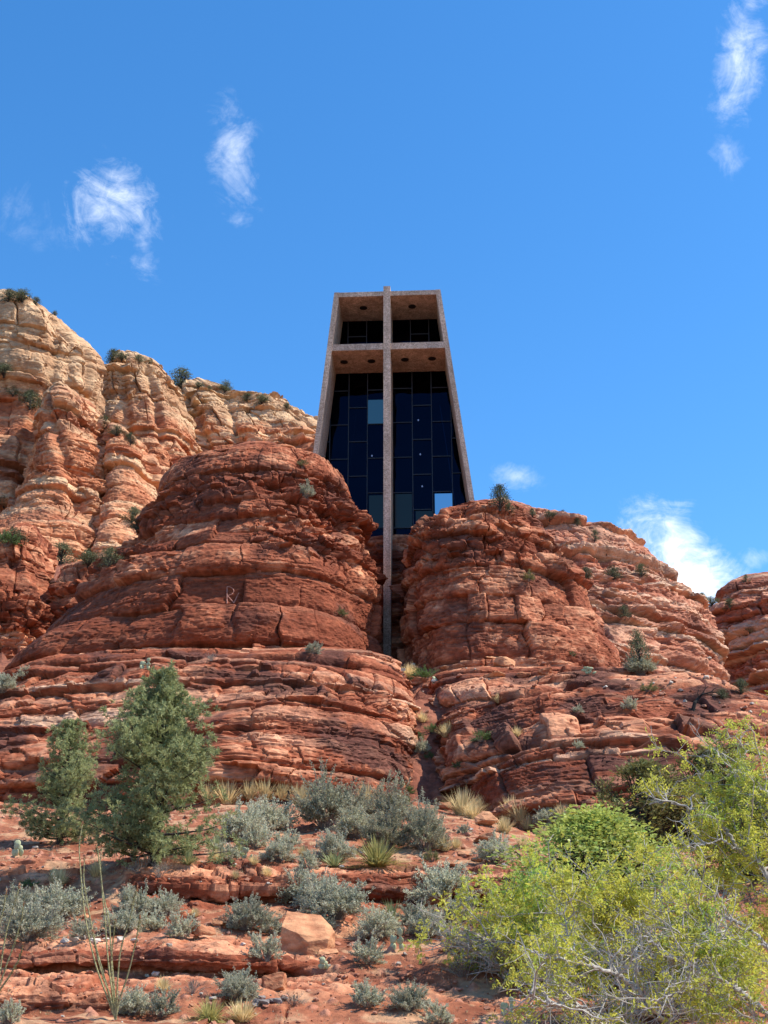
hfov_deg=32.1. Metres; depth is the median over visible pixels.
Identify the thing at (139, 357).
juniper bush
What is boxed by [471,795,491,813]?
grass tuft
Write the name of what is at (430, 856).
olive shrub
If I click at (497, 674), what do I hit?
boulder
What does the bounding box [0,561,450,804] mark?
hillside
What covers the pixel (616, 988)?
thorn bush
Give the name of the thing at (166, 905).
sagebrush
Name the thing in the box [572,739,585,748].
sagebrush
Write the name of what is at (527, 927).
thorn bush
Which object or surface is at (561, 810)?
grass tuft
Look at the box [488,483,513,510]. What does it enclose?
juniper
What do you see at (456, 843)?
grass tuft
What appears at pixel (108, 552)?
juniper bush
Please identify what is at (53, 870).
grass tuft
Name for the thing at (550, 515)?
juniper bush
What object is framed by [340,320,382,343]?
window
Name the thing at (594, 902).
thorn tree
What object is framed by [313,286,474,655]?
chapel
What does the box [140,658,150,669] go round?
prickly pear
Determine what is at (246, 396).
juniper bush
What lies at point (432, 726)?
green shrub
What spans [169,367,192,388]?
juniper bush
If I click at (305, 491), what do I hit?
sagebrush
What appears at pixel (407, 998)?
sagebrush
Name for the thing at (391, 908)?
yucca
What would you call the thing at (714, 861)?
juniper bush
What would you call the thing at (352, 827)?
silver shrub
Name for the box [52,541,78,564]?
juniper bush
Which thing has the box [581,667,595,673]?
prickly pear
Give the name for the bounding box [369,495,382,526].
window pane
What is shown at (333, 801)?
silver shrub
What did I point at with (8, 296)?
juniper bush
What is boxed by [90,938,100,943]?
stone
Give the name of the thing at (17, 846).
prickly pear
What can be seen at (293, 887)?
sagebrush
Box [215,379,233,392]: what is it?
juniper bush
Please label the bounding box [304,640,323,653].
sagebrush
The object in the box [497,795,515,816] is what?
grass tuft
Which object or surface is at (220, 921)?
boulder
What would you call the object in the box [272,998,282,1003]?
stone
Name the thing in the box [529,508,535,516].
juniper
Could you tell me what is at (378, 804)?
silver shrub
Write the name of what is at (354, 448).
window
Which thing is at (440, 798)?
boulder
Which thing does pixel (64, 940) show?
stone
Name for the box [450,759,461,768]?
green shrub
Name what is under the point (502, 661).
boulder
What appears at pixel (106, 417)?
juniper bush
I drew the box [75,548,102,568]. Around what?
juniper bush
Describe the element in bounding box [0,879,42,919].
sagebrush
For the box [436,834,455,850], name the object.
grass tuft
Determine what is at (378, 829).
silver shrub
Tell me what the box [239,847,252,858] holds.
prickly pear
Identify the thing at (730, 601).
juniper bush
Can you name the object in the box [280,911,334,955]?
boulder
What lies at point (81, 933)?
sagebrush
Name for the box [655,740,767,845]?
juniper bush
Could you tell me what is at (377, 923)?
sagebrush
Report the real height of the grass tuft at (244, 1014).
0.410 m
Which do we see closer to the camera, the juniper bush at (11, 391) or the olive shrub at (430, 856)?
the olive shrub at (430, 856)
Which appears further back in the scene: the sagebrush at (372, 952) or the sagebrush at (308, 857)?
the sagebrush at (308, 857)
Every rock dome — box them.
[0,647,421,811]
[427,664,767,845]
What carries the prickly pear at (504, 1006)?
on the ground
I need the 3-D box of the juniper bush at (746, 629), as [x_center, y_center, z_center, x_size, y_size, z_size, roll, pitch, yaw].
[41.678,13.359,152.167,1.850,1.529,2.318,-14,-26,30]
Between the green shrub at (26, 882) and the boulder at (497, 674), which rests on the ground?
the green shrub at (26, 882)
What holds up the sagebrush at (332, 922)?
on the ground
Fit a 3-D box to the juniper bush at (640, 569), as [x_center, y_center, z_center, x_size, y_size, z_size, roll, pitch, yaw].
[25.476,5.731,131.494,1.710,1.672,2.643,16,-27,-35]
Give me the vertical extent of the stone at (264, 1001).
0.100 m
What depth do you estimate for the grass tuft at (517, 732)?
55.46 m
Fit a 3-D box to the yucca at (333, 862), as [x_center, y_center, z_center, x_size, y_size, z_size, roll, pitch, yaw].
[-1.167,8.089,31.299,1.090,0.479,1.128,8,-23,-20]
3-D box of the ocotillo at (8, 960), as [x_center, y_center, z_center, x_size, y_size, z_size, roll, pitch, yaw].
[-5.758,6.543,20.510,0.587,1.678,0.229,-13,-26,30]
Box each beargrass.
[181,995,235,1022]
[343,835,427,870]
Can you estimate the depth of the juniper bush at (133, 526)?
80.17 m
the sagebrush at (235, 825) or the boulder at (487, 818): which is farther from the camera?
the boulder at (487, 818)
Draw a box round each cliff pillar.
[0,381,109,561]
[91,422,165,561]
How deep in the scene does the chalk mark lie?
71.62 m
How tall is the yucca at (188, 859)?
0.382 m
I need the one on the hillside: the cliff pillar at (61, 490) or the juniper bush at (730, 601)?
the cliff pillar at (61, 490)
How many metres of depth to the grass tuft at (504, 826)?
42.76 m
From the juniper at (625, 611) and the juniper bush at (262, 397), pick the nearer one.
the juniper at (625, 611)
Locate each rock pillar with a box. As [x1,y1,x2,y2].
[0,521,58,659]
[45,561,93,622]
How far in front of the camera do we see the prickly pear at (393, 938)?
25.03 m
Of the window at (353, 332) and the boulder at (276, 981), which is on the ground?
the boulder at (276, 981)
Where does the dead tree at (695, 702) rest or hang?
on the rock dome at (540, 760)
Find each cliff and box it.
[0,289,106,512]
[101,349,201,470]
[181,377,317,452]
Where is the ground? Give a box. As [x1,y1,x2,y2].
[0,802,767,1023]
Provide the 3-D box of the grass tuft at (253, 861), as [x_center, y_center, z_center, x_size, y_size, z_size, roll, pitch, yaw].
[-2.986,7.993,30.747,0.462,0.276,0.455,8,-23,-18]
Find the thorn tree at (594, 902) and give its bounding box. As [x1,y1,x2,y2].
[475,690,767,1023]
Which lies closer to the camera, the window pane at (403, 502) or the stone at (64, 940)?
the stone at (64, 940)
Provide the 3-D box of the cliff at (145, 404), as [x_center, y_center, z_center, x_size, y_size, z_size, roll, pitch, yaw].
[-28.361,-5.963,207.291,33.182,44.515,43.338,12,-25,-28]
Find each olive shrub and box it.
[296,459,308,468]
[334,605,348,616]
[421,847,439,861]
[520,568,534,581]
[637,679,661,691]
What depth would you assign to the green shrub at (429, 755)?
60.57 m
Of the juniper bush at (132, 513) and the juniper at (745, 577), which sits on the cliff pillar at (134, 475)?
the juniper bush at (132, 513)
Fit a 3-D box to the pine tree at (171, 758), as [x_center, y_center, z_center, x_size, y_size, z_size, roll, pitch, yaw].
[-5.423,6.078,31.206,3.667,5.186,4.060,-14,-26,32]
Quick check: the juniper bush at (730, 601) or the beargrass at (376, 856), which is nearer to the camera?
the beargrass at (376, 856)
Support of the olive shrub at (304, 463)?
on the rock butte at (270, 543)
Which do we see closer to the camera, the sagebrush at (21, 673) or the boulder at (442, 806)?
the boulder at (442, 806)
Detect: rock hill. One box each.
[477,497,729,683]
[709,572,767,695]
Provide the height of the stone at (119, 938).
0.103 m
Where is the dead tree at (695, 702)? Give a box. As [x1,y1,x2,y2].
[691,684,717,710]
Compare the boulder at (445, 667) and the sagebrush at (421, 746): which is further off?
the boulder at (445, 667)
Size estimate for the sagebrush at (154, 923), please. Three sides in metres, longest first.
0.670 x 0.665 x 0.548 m
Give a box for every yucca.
[172,849,201,864]
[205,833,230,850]
[317,850,349,866]
[379,899,404,920]
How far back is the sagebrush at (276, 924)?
26.84 m
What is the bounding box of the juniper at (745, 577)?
[741,574,750,583]
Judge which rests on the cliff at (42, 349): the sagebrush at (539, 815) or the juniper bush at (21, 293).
the juniper bush at (21, 293)
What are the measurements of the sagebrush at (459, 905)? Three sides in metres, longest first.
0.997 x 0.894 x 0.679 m
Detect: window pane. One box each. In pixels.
[368,400,382,423]
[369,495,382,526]
[395,494,411,526]
[416,511,431,520]
[435,493,451,514]
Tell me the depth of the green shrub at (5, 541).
100.73 m
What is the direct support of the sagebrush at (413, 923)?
on the ground
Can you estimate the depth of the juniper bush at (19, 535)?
101.36 m
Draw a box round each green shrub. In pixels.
[0,529,21,546]
[18,878,39,887]
[405,783,416,794]
[408,664,439,679]
[414,731,425,740]
[422,722,437,733]
[424,751,434,758]
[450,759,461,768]
[470,730,491,741]
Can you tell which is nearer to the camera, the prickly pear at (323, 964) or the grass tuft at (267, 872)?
the prickly pear at (323, 964)
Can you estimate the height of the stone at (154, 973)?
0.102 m
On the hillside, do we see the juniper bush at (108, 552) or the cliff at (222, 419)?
the cliff at (222, 419)
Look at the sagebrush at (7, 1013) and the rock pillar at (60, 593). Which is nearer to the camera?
the sagebrush at (7, 1013)
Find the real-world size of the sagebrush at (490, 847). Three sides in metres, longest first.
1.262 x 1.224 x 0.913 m
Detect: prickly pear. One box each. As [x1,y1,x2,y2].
[12,840,23,856]
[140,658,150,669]
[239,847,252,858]
[318,957,328,968]
[390,928,403,950]
[500,997,513,1014]
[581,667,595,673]
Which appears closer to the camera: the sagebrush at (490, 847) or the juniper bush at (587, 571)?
the sagebrush at (490, 847)
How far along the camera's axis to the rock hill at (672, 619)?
128.55 m
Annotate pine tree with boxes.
[1,717,104,844]
[51,659,248,866]
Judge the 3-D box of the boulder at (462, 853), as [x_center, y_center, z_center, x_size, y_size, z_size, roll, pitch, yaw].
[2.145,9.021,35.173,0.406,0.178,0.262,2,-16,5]
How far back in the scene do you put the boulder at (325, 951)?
24.89 m
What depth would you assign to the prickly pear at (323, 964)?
24.05 m
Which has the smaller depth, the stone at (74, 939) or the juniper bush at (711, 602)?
the stone at (74, 939)
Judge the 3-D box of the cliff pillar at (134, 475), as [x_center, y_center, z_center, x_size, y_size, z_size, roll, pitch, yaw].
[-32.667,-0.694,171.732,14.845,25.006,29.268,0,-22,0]
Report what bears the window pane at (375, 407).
in the chapel
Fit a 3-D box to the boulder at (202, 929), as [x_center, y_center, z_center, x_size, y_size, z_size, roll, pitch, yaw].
[-3.357,7.871,25.045,0.537,0.247,0.365,6,-27,7]
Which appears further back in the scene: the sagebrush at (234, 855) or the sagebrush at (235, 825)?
the sagebrush at (235, 825)
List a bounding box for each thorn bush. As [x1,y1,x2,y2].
[397,831,613,983]
[506,838,767,1018]
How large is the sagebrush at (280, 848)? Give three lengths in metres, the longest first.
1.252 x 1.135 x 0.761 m
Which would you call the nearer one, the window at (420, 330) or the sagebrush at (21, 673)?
the sagebrush at (21, 673)
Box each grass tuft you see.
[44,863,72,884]
[46,866,57,875]
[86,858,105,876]
[155,975,171,991]
[187,906,199,916]
[198,781,218,803]
[206,845,223,859]
[212,778,244,804]
[221,997,261,1021]
[228,870,240,878]
[231,780,261,799]
[246,777,288,799]
[248,854,259,864]
[258,864,273,876]
[273,783,291,799]
[286,781,312,806]
[295,843,312,857]
[357,780,378,800]
[401,662,417,677]
[416,710,429,721]
[434,720,451,736]
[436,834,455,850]
[442,786,481,815]
[451,834,463,848]
[458,801,482,818]
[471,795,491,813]
[494,694,501,702]
[495,814,517,833]
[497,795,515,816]
[500,797,532,821]
[512,726,523,736]
[515,814,532,829]
[516,833,531,847]
[535,826,550,838]
[549,802,567,817]
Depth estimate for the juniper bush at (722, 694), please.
59.86 m
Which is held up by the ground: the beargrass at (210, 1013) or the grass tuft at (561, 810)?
the beargrass at (210, 1013)
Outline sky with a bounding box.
[0,0,767,603]
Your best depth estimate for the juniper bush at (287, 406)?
223.02 m
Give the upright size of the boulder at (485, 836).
0.322 m
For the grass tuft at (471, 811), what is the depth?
45.57 m
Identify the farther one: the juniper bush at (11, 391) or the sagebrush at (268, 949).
the juniper bush at (11, 391)
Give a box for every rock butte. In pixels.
[3,441,387,670]
[388,499,620,672]
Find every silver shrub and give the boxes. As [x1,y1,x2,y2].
[291,757,366,829]
[328,797,378,838]
[347,780,376,815]
[353,793,412,849]
[363,768,423,822]
[399,786,452,850]
[623,649,658,674]
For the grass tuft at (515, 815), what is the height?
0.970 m
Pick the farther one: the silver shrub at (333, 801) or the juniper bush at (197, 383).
the juniper bush at (197, 383)
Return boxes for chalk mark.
[227,586,238,602]
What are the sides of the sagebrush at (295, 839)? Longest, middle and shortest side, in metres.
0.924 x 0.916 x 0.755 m
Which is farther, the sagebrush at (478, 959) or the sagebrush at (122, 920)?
the sagebrush at (122, 920)
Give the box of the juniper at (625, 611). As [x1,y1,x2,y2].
[616,605,632,619]
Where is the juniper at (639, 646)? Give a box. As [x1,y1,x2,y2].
[625,628,653,671]
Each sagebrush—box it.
[0,672,24,692]
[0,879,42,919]
[0,894,73,941]
[0,997,25,1023]
[16,666,28,678]
[27,871,97,918]
[66,914,100,939]
[96,901,149,934]
[109,878,158,915]
[118,983,151,1015]
[140,985,181,1016]
[141,903,166,930]
[148,884,186,915]
[162,910,200,938]
[211,962,263,1002]
[212,794,274,840]
[213,839,242,860]
[218,891,281,929]
[235,819,273,849]
[241,793,300,831]
[245,929,286,961]
[254,833,299,861]
[255,912,282,934]
[269,823,302,848]
[275,860,318,903]
[289,867,343,907]
[296,849,321,869]
[297,866,379,919]
[299,478,315,497]
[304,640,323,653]
[310,824,361,859]
[321,910,335,930]
[347,930,387,964]
[349,901,404,939]
[349,976,387,1007]
[378,979,433,1010]
[395,898,429,927]
[396,901,449,937]
[402,851,486,903]
[414,736,431,753]
[419,999,454,1023]
[439,890,482,920]
[442,920,478,952]
[455,822,471,834]
[470,826,519,863]
[470,924,503,967]
[532,806,555,824]
[541,805,565,829]
[572,703,583,712]
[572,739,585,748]
[620,696,637,709]
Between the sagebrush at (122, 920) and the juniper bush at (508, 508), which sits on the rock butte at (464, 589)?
the juniper bush at (508, 508)
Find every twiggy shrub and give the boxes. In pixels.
[121,855,152,873]
[149,855,171,877]
[184,975,207,993]
[275,992,305,1005]
[441,950,484,977]
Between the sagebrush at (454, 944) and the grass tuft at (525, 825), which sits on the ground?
the sagebrush at (454, 944)
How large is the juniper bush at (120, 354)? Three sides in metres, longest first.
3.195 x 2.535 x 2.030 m
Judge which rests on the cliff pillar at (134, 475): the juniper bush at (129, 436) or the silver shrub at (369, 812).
the juniper bush at (129, 436)
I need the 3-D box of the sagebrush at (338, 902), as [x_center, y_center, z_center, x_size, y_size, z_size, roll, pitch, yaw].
[-0.920,7.931,27.684,1.745,1.060,1.581,14,-29,-35]
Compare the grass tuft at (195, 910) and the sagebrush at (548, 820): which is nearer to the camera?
the grass tuft at (195, 910)
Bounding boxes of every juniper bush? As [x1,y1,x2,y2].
[0,288,19,302]
[0,361,13,380]
[2,526,29,545]
[3,384,18,396]
[12,288,34,302]
[14,389,41,410]
[32,297,41,305]
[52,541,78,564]
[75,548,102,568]
[93,545,123,568]
[100,415,113,428]
[102,348,121,363]
[106,424,128,435]
[116,352,129,361]
[116,506,140,521]
[125,432,138,445]
[128,518,139,532]
[134,353,144,362]
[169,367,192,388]
[192,381,204,389]
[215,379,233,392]
[242,393,251,401]
[254,394,270,405]
[283,403,292,410]
[505,502,518,513]
[544,510,556,521]
[582,566,594,578]
[585,751,713,845]
[601,564,624,579]
[635,562,650,576]
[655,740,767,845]
[688,792,767,880]
[708,596,719,605]
[715,687,728,699]
[722,597,742,610]
[725,677,751,693]
[744,624,752,635]
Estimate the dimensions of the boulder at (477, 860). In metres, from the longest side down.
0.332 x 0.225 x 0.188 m
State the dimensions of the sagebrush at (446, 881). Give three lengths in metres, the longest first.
1.974 x 1.789 x 1.199 m
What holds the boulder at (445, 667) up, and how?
on the rock butte at (464, 589)
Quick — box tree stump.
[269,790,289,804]
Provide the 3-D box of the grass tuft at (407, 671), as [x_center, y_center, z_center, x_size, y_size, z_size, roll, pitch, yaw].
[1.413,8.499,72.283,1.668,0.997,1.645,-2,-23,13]
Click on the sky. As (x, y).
(581, 186)
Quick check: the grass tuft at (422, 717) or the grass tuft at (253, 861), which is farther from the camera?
the grass tuft at (422, 717)
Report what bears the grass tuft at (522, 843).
on the ground
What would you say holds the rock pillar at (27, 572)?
on the hillside
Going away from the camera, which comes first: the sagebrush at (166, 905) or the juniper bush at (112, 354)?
the sagebrush at (166, 905)
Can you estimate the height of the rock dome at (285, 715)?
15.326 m
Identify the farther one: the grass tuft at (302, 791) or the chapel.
the chapel
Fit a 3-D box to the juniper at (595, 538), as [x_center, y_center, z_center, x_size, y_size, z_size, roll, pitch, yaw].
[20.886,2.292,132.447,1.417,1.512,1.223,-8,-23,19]
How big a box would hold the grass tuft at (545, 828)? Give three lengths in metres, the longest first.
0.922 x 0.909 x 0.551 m
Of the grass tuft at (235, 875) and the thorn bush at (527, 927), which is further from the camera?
the grass tuft at (235, 875)
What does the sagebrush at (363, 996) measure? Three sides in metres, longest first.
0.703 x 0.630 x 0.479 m
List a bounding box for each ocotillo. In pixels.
[0,882,24,990]
[78,821,140,1019]
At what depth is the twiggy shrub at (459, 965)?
23.44 m
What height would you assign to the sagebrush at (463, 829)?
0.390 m
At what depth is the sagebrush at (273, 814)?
39.61 m
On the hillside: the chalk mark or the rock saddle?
the rock saddle
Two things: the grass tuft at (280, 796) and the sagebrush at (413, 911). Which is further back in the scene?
the grass tuft at (280, 796)
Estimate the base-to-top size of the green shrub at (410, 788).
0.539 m
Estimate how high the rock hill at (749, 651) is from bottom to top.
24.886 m
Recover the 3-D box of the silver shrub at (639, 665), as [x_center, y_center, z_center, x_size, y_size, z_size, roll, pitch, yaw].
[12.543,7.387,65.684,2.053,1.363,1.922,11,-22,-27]
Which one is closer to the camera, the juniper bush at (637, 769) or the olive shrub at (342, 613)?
the juniper bush at (637, 769)
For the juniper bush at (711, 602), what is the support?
on the rock hill at (749, 651)
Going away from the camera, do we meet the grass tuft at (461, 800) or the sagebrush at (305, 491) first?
the grass tuft at (461, 800)
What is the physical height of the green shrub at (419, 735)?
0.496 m
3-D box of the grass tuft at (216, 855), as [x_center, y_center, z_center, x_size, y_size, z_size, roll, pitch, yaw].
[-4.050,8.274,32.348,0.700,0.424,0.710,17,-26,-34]
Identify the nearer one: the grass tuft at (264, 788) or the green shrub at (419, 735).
the grass tuft at (264, 788)
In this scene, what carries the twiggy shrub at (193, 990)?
on the ground
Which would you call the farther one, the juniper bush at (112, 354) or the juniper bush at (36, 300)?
the juniper bush at (112, 354)
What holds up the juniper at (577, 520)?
on the rock hill at (672, 619)
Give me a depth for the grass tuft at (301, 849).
34.06 m
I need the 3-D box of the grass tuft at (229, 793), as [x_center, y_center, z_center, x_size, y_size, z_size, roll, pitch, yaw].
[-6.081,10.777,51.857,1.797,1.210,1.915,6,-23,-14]
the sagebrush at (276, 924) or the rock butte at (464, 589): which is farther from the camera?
the rock butte at (464, 589)
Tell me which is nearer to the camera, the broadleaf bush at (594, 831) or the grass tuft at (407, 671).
the broadleaf bush at (594, 831)
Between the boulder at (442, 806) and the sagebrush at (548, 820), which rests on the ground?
the boulder at (442, 806)
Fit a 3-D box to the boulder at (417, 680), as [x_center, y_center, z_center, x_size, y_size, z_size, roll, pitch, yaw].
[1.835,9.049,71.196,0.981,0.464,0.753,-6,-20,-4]
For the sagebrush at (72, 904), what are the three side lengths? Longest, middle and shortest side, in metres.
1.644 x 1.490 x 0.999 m
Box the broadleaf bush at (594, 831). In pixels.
[467,800,716,928]
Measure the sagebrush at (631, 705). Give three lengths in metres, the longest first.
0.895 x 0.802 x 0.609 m
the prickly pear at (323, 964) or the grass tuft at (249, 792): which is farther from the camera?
the grass tuft at (249, 792)
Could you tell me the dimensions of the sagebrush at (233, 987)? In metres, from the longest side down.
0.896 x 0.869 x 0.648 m
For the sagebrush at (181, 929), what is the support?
on the ground
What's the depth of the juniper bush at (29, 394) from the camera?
182.53 m
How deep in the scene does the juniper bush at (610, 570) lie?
127.99 m
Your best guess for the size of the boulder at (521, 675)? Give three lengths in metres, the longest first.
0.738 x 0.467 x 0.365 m
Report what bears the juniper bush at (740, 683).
on the rock dome at (540, 760)
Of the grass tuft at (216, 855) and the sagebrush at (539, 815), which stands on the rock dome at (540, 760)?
the sagebrush at (539, 815)
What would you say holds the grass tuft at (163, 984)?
on the ground
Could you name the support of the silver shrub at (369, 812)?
on the ground
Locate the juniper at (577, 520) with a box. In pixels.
[574,518,581,525]
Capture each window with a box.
[325,373,382,536]
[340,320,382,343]
[393,319,439,342]
[393,371,465,534]
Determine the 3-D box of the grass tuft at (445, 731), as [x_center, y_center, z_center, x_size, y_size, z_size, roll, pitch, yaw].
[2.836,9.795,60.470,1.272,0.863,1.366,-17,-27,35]
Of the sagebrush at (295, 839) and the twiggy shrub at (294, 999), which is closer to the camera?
the twiggy shrub at (294, 999)
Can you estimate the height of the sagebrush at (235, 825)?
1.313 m
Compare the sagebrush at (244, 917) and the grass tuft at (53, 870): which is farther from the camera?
the grass tuft at (53, 870)
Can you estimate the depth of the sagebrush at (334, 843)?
34.32 m
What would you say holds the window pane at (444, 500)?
in the chapel
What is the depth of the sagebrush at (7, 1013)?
18.14 m
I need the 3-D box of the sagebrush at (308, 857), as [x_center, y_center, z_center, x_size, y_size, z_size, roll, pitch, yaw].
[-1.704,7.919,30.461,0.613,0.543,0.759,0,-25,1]
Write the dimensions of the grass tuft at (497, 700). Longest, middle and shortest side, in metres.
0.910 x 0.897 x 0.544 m
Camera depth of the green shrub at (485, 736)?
56.44 m
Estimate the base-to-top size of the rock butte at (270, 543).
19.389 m
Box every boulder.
[191,924,216,936]
[212,916,225,925]
[261,972,286,990]
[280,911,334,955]
[316,948,337,955]
[411,677,426,684]
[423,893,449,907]
[433,795,448,801]
[435,802,453,809]
[440,665,449,668]
[448,861,460,867]
[458,850,472,856]
[471,857,482,861]
[474,811,498,825]
[474,832,498,842]
[483,671,505,677]
[493,656,514,666]
[516,672,529,678]
[538,667,551,674]
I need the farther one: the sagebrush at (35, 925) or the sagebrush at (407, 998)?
the sagebrush at (35, 925)
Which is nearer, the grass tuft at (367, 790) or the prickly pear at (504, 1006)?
the prickly pear at (504, 1006)
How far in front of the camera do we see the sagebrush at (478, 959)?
23.79 m
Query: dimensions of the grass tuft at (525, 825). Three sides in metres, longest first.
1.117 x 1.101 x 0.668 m
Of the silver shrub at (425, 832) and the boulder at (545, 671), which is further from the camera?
the boulder at (545, 671)
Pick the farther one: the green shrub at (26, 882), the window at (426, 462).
the window at (426, 462)
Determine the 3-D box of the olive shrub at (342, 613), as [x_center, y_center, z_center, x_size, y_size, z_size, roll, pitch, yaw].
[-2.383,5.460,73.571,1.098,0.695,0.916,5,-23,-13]
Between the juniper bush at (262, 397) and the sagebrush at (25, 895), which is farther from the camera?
the juniper bush at (262, 397)
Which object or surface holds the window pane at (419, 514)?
in the chapel
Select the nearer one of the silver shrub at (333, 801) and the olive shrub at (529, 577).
the silver shrub at (333, 801)
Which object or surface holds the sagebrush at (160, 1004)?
on the ground
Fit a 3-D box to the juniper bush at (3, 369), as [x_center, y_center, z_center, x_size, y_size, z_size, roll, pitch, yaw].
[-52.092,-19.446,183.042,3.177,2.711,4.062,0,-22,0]
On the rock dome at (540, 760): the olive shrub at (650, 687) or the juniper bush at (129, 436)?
the olive shrub at (650, 687)
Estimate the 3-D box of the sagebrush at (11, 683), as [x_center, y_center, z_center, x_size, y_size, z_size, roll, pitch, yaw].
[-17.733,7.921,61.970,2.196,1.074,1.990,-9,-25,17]
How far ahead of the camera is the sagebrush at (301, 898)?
28.83 m
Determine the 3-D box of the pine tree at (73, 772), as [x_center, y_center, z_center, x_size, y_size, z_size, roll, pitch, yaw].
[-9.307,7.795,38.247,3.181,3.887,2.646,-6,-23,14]
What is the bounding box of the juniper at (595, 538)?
[591,529,599,541]
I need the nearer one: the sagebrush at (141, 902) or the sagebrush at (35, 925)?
the sagebrush at (35, 925)
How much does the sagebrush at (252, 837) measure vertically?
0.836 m
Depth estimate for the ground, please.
24.48 m
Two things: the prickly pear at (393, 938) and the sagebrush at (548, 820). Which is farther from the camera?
the sagebrush at (548, 820)
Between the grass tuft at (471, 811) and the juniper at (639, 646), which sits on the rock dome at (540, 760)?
the juniper at (639, 646)
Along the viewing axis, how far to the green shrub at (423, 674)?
71.09 m
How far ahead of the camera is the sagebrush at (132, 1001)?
20.45 m
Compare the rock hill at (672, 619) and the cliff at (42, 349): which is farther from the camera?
the cliff at (42, 349)
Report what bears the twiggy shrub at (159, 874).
on the ground
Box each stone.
[60,937,68,942]
[69,936,78,941]
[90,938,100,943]
[117,936,124,941]
[151,971,159,975]
[257,995,265,998]
[258,999,269,1004]
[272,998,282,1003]
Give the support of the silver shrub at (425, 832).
on the ground
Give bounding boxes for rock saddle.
[364,534,408,659]
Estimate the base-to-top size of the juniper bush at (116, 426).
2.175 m
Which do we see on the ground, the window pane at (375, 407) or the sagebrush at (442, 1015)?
the sagebrush at (442, 1015)
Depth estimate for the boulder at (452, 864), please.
31.19 m
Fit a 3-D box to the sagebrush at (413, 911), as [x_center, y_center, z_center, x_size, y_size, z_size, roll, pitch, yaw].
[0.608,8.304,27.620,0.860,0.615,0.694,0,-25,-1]
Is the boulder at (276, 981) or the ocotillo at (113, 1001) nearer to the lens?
the ocotillo at (113, 1001)
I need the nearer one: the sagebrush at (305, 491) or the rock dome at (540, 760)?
the rock dome at (540, 760)
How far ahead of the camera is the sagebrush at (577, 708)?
55.96 m
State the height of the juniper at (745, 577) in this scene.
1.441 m
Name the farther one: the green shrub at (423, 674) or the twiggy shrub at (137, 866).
the green shrub at (423, 674)

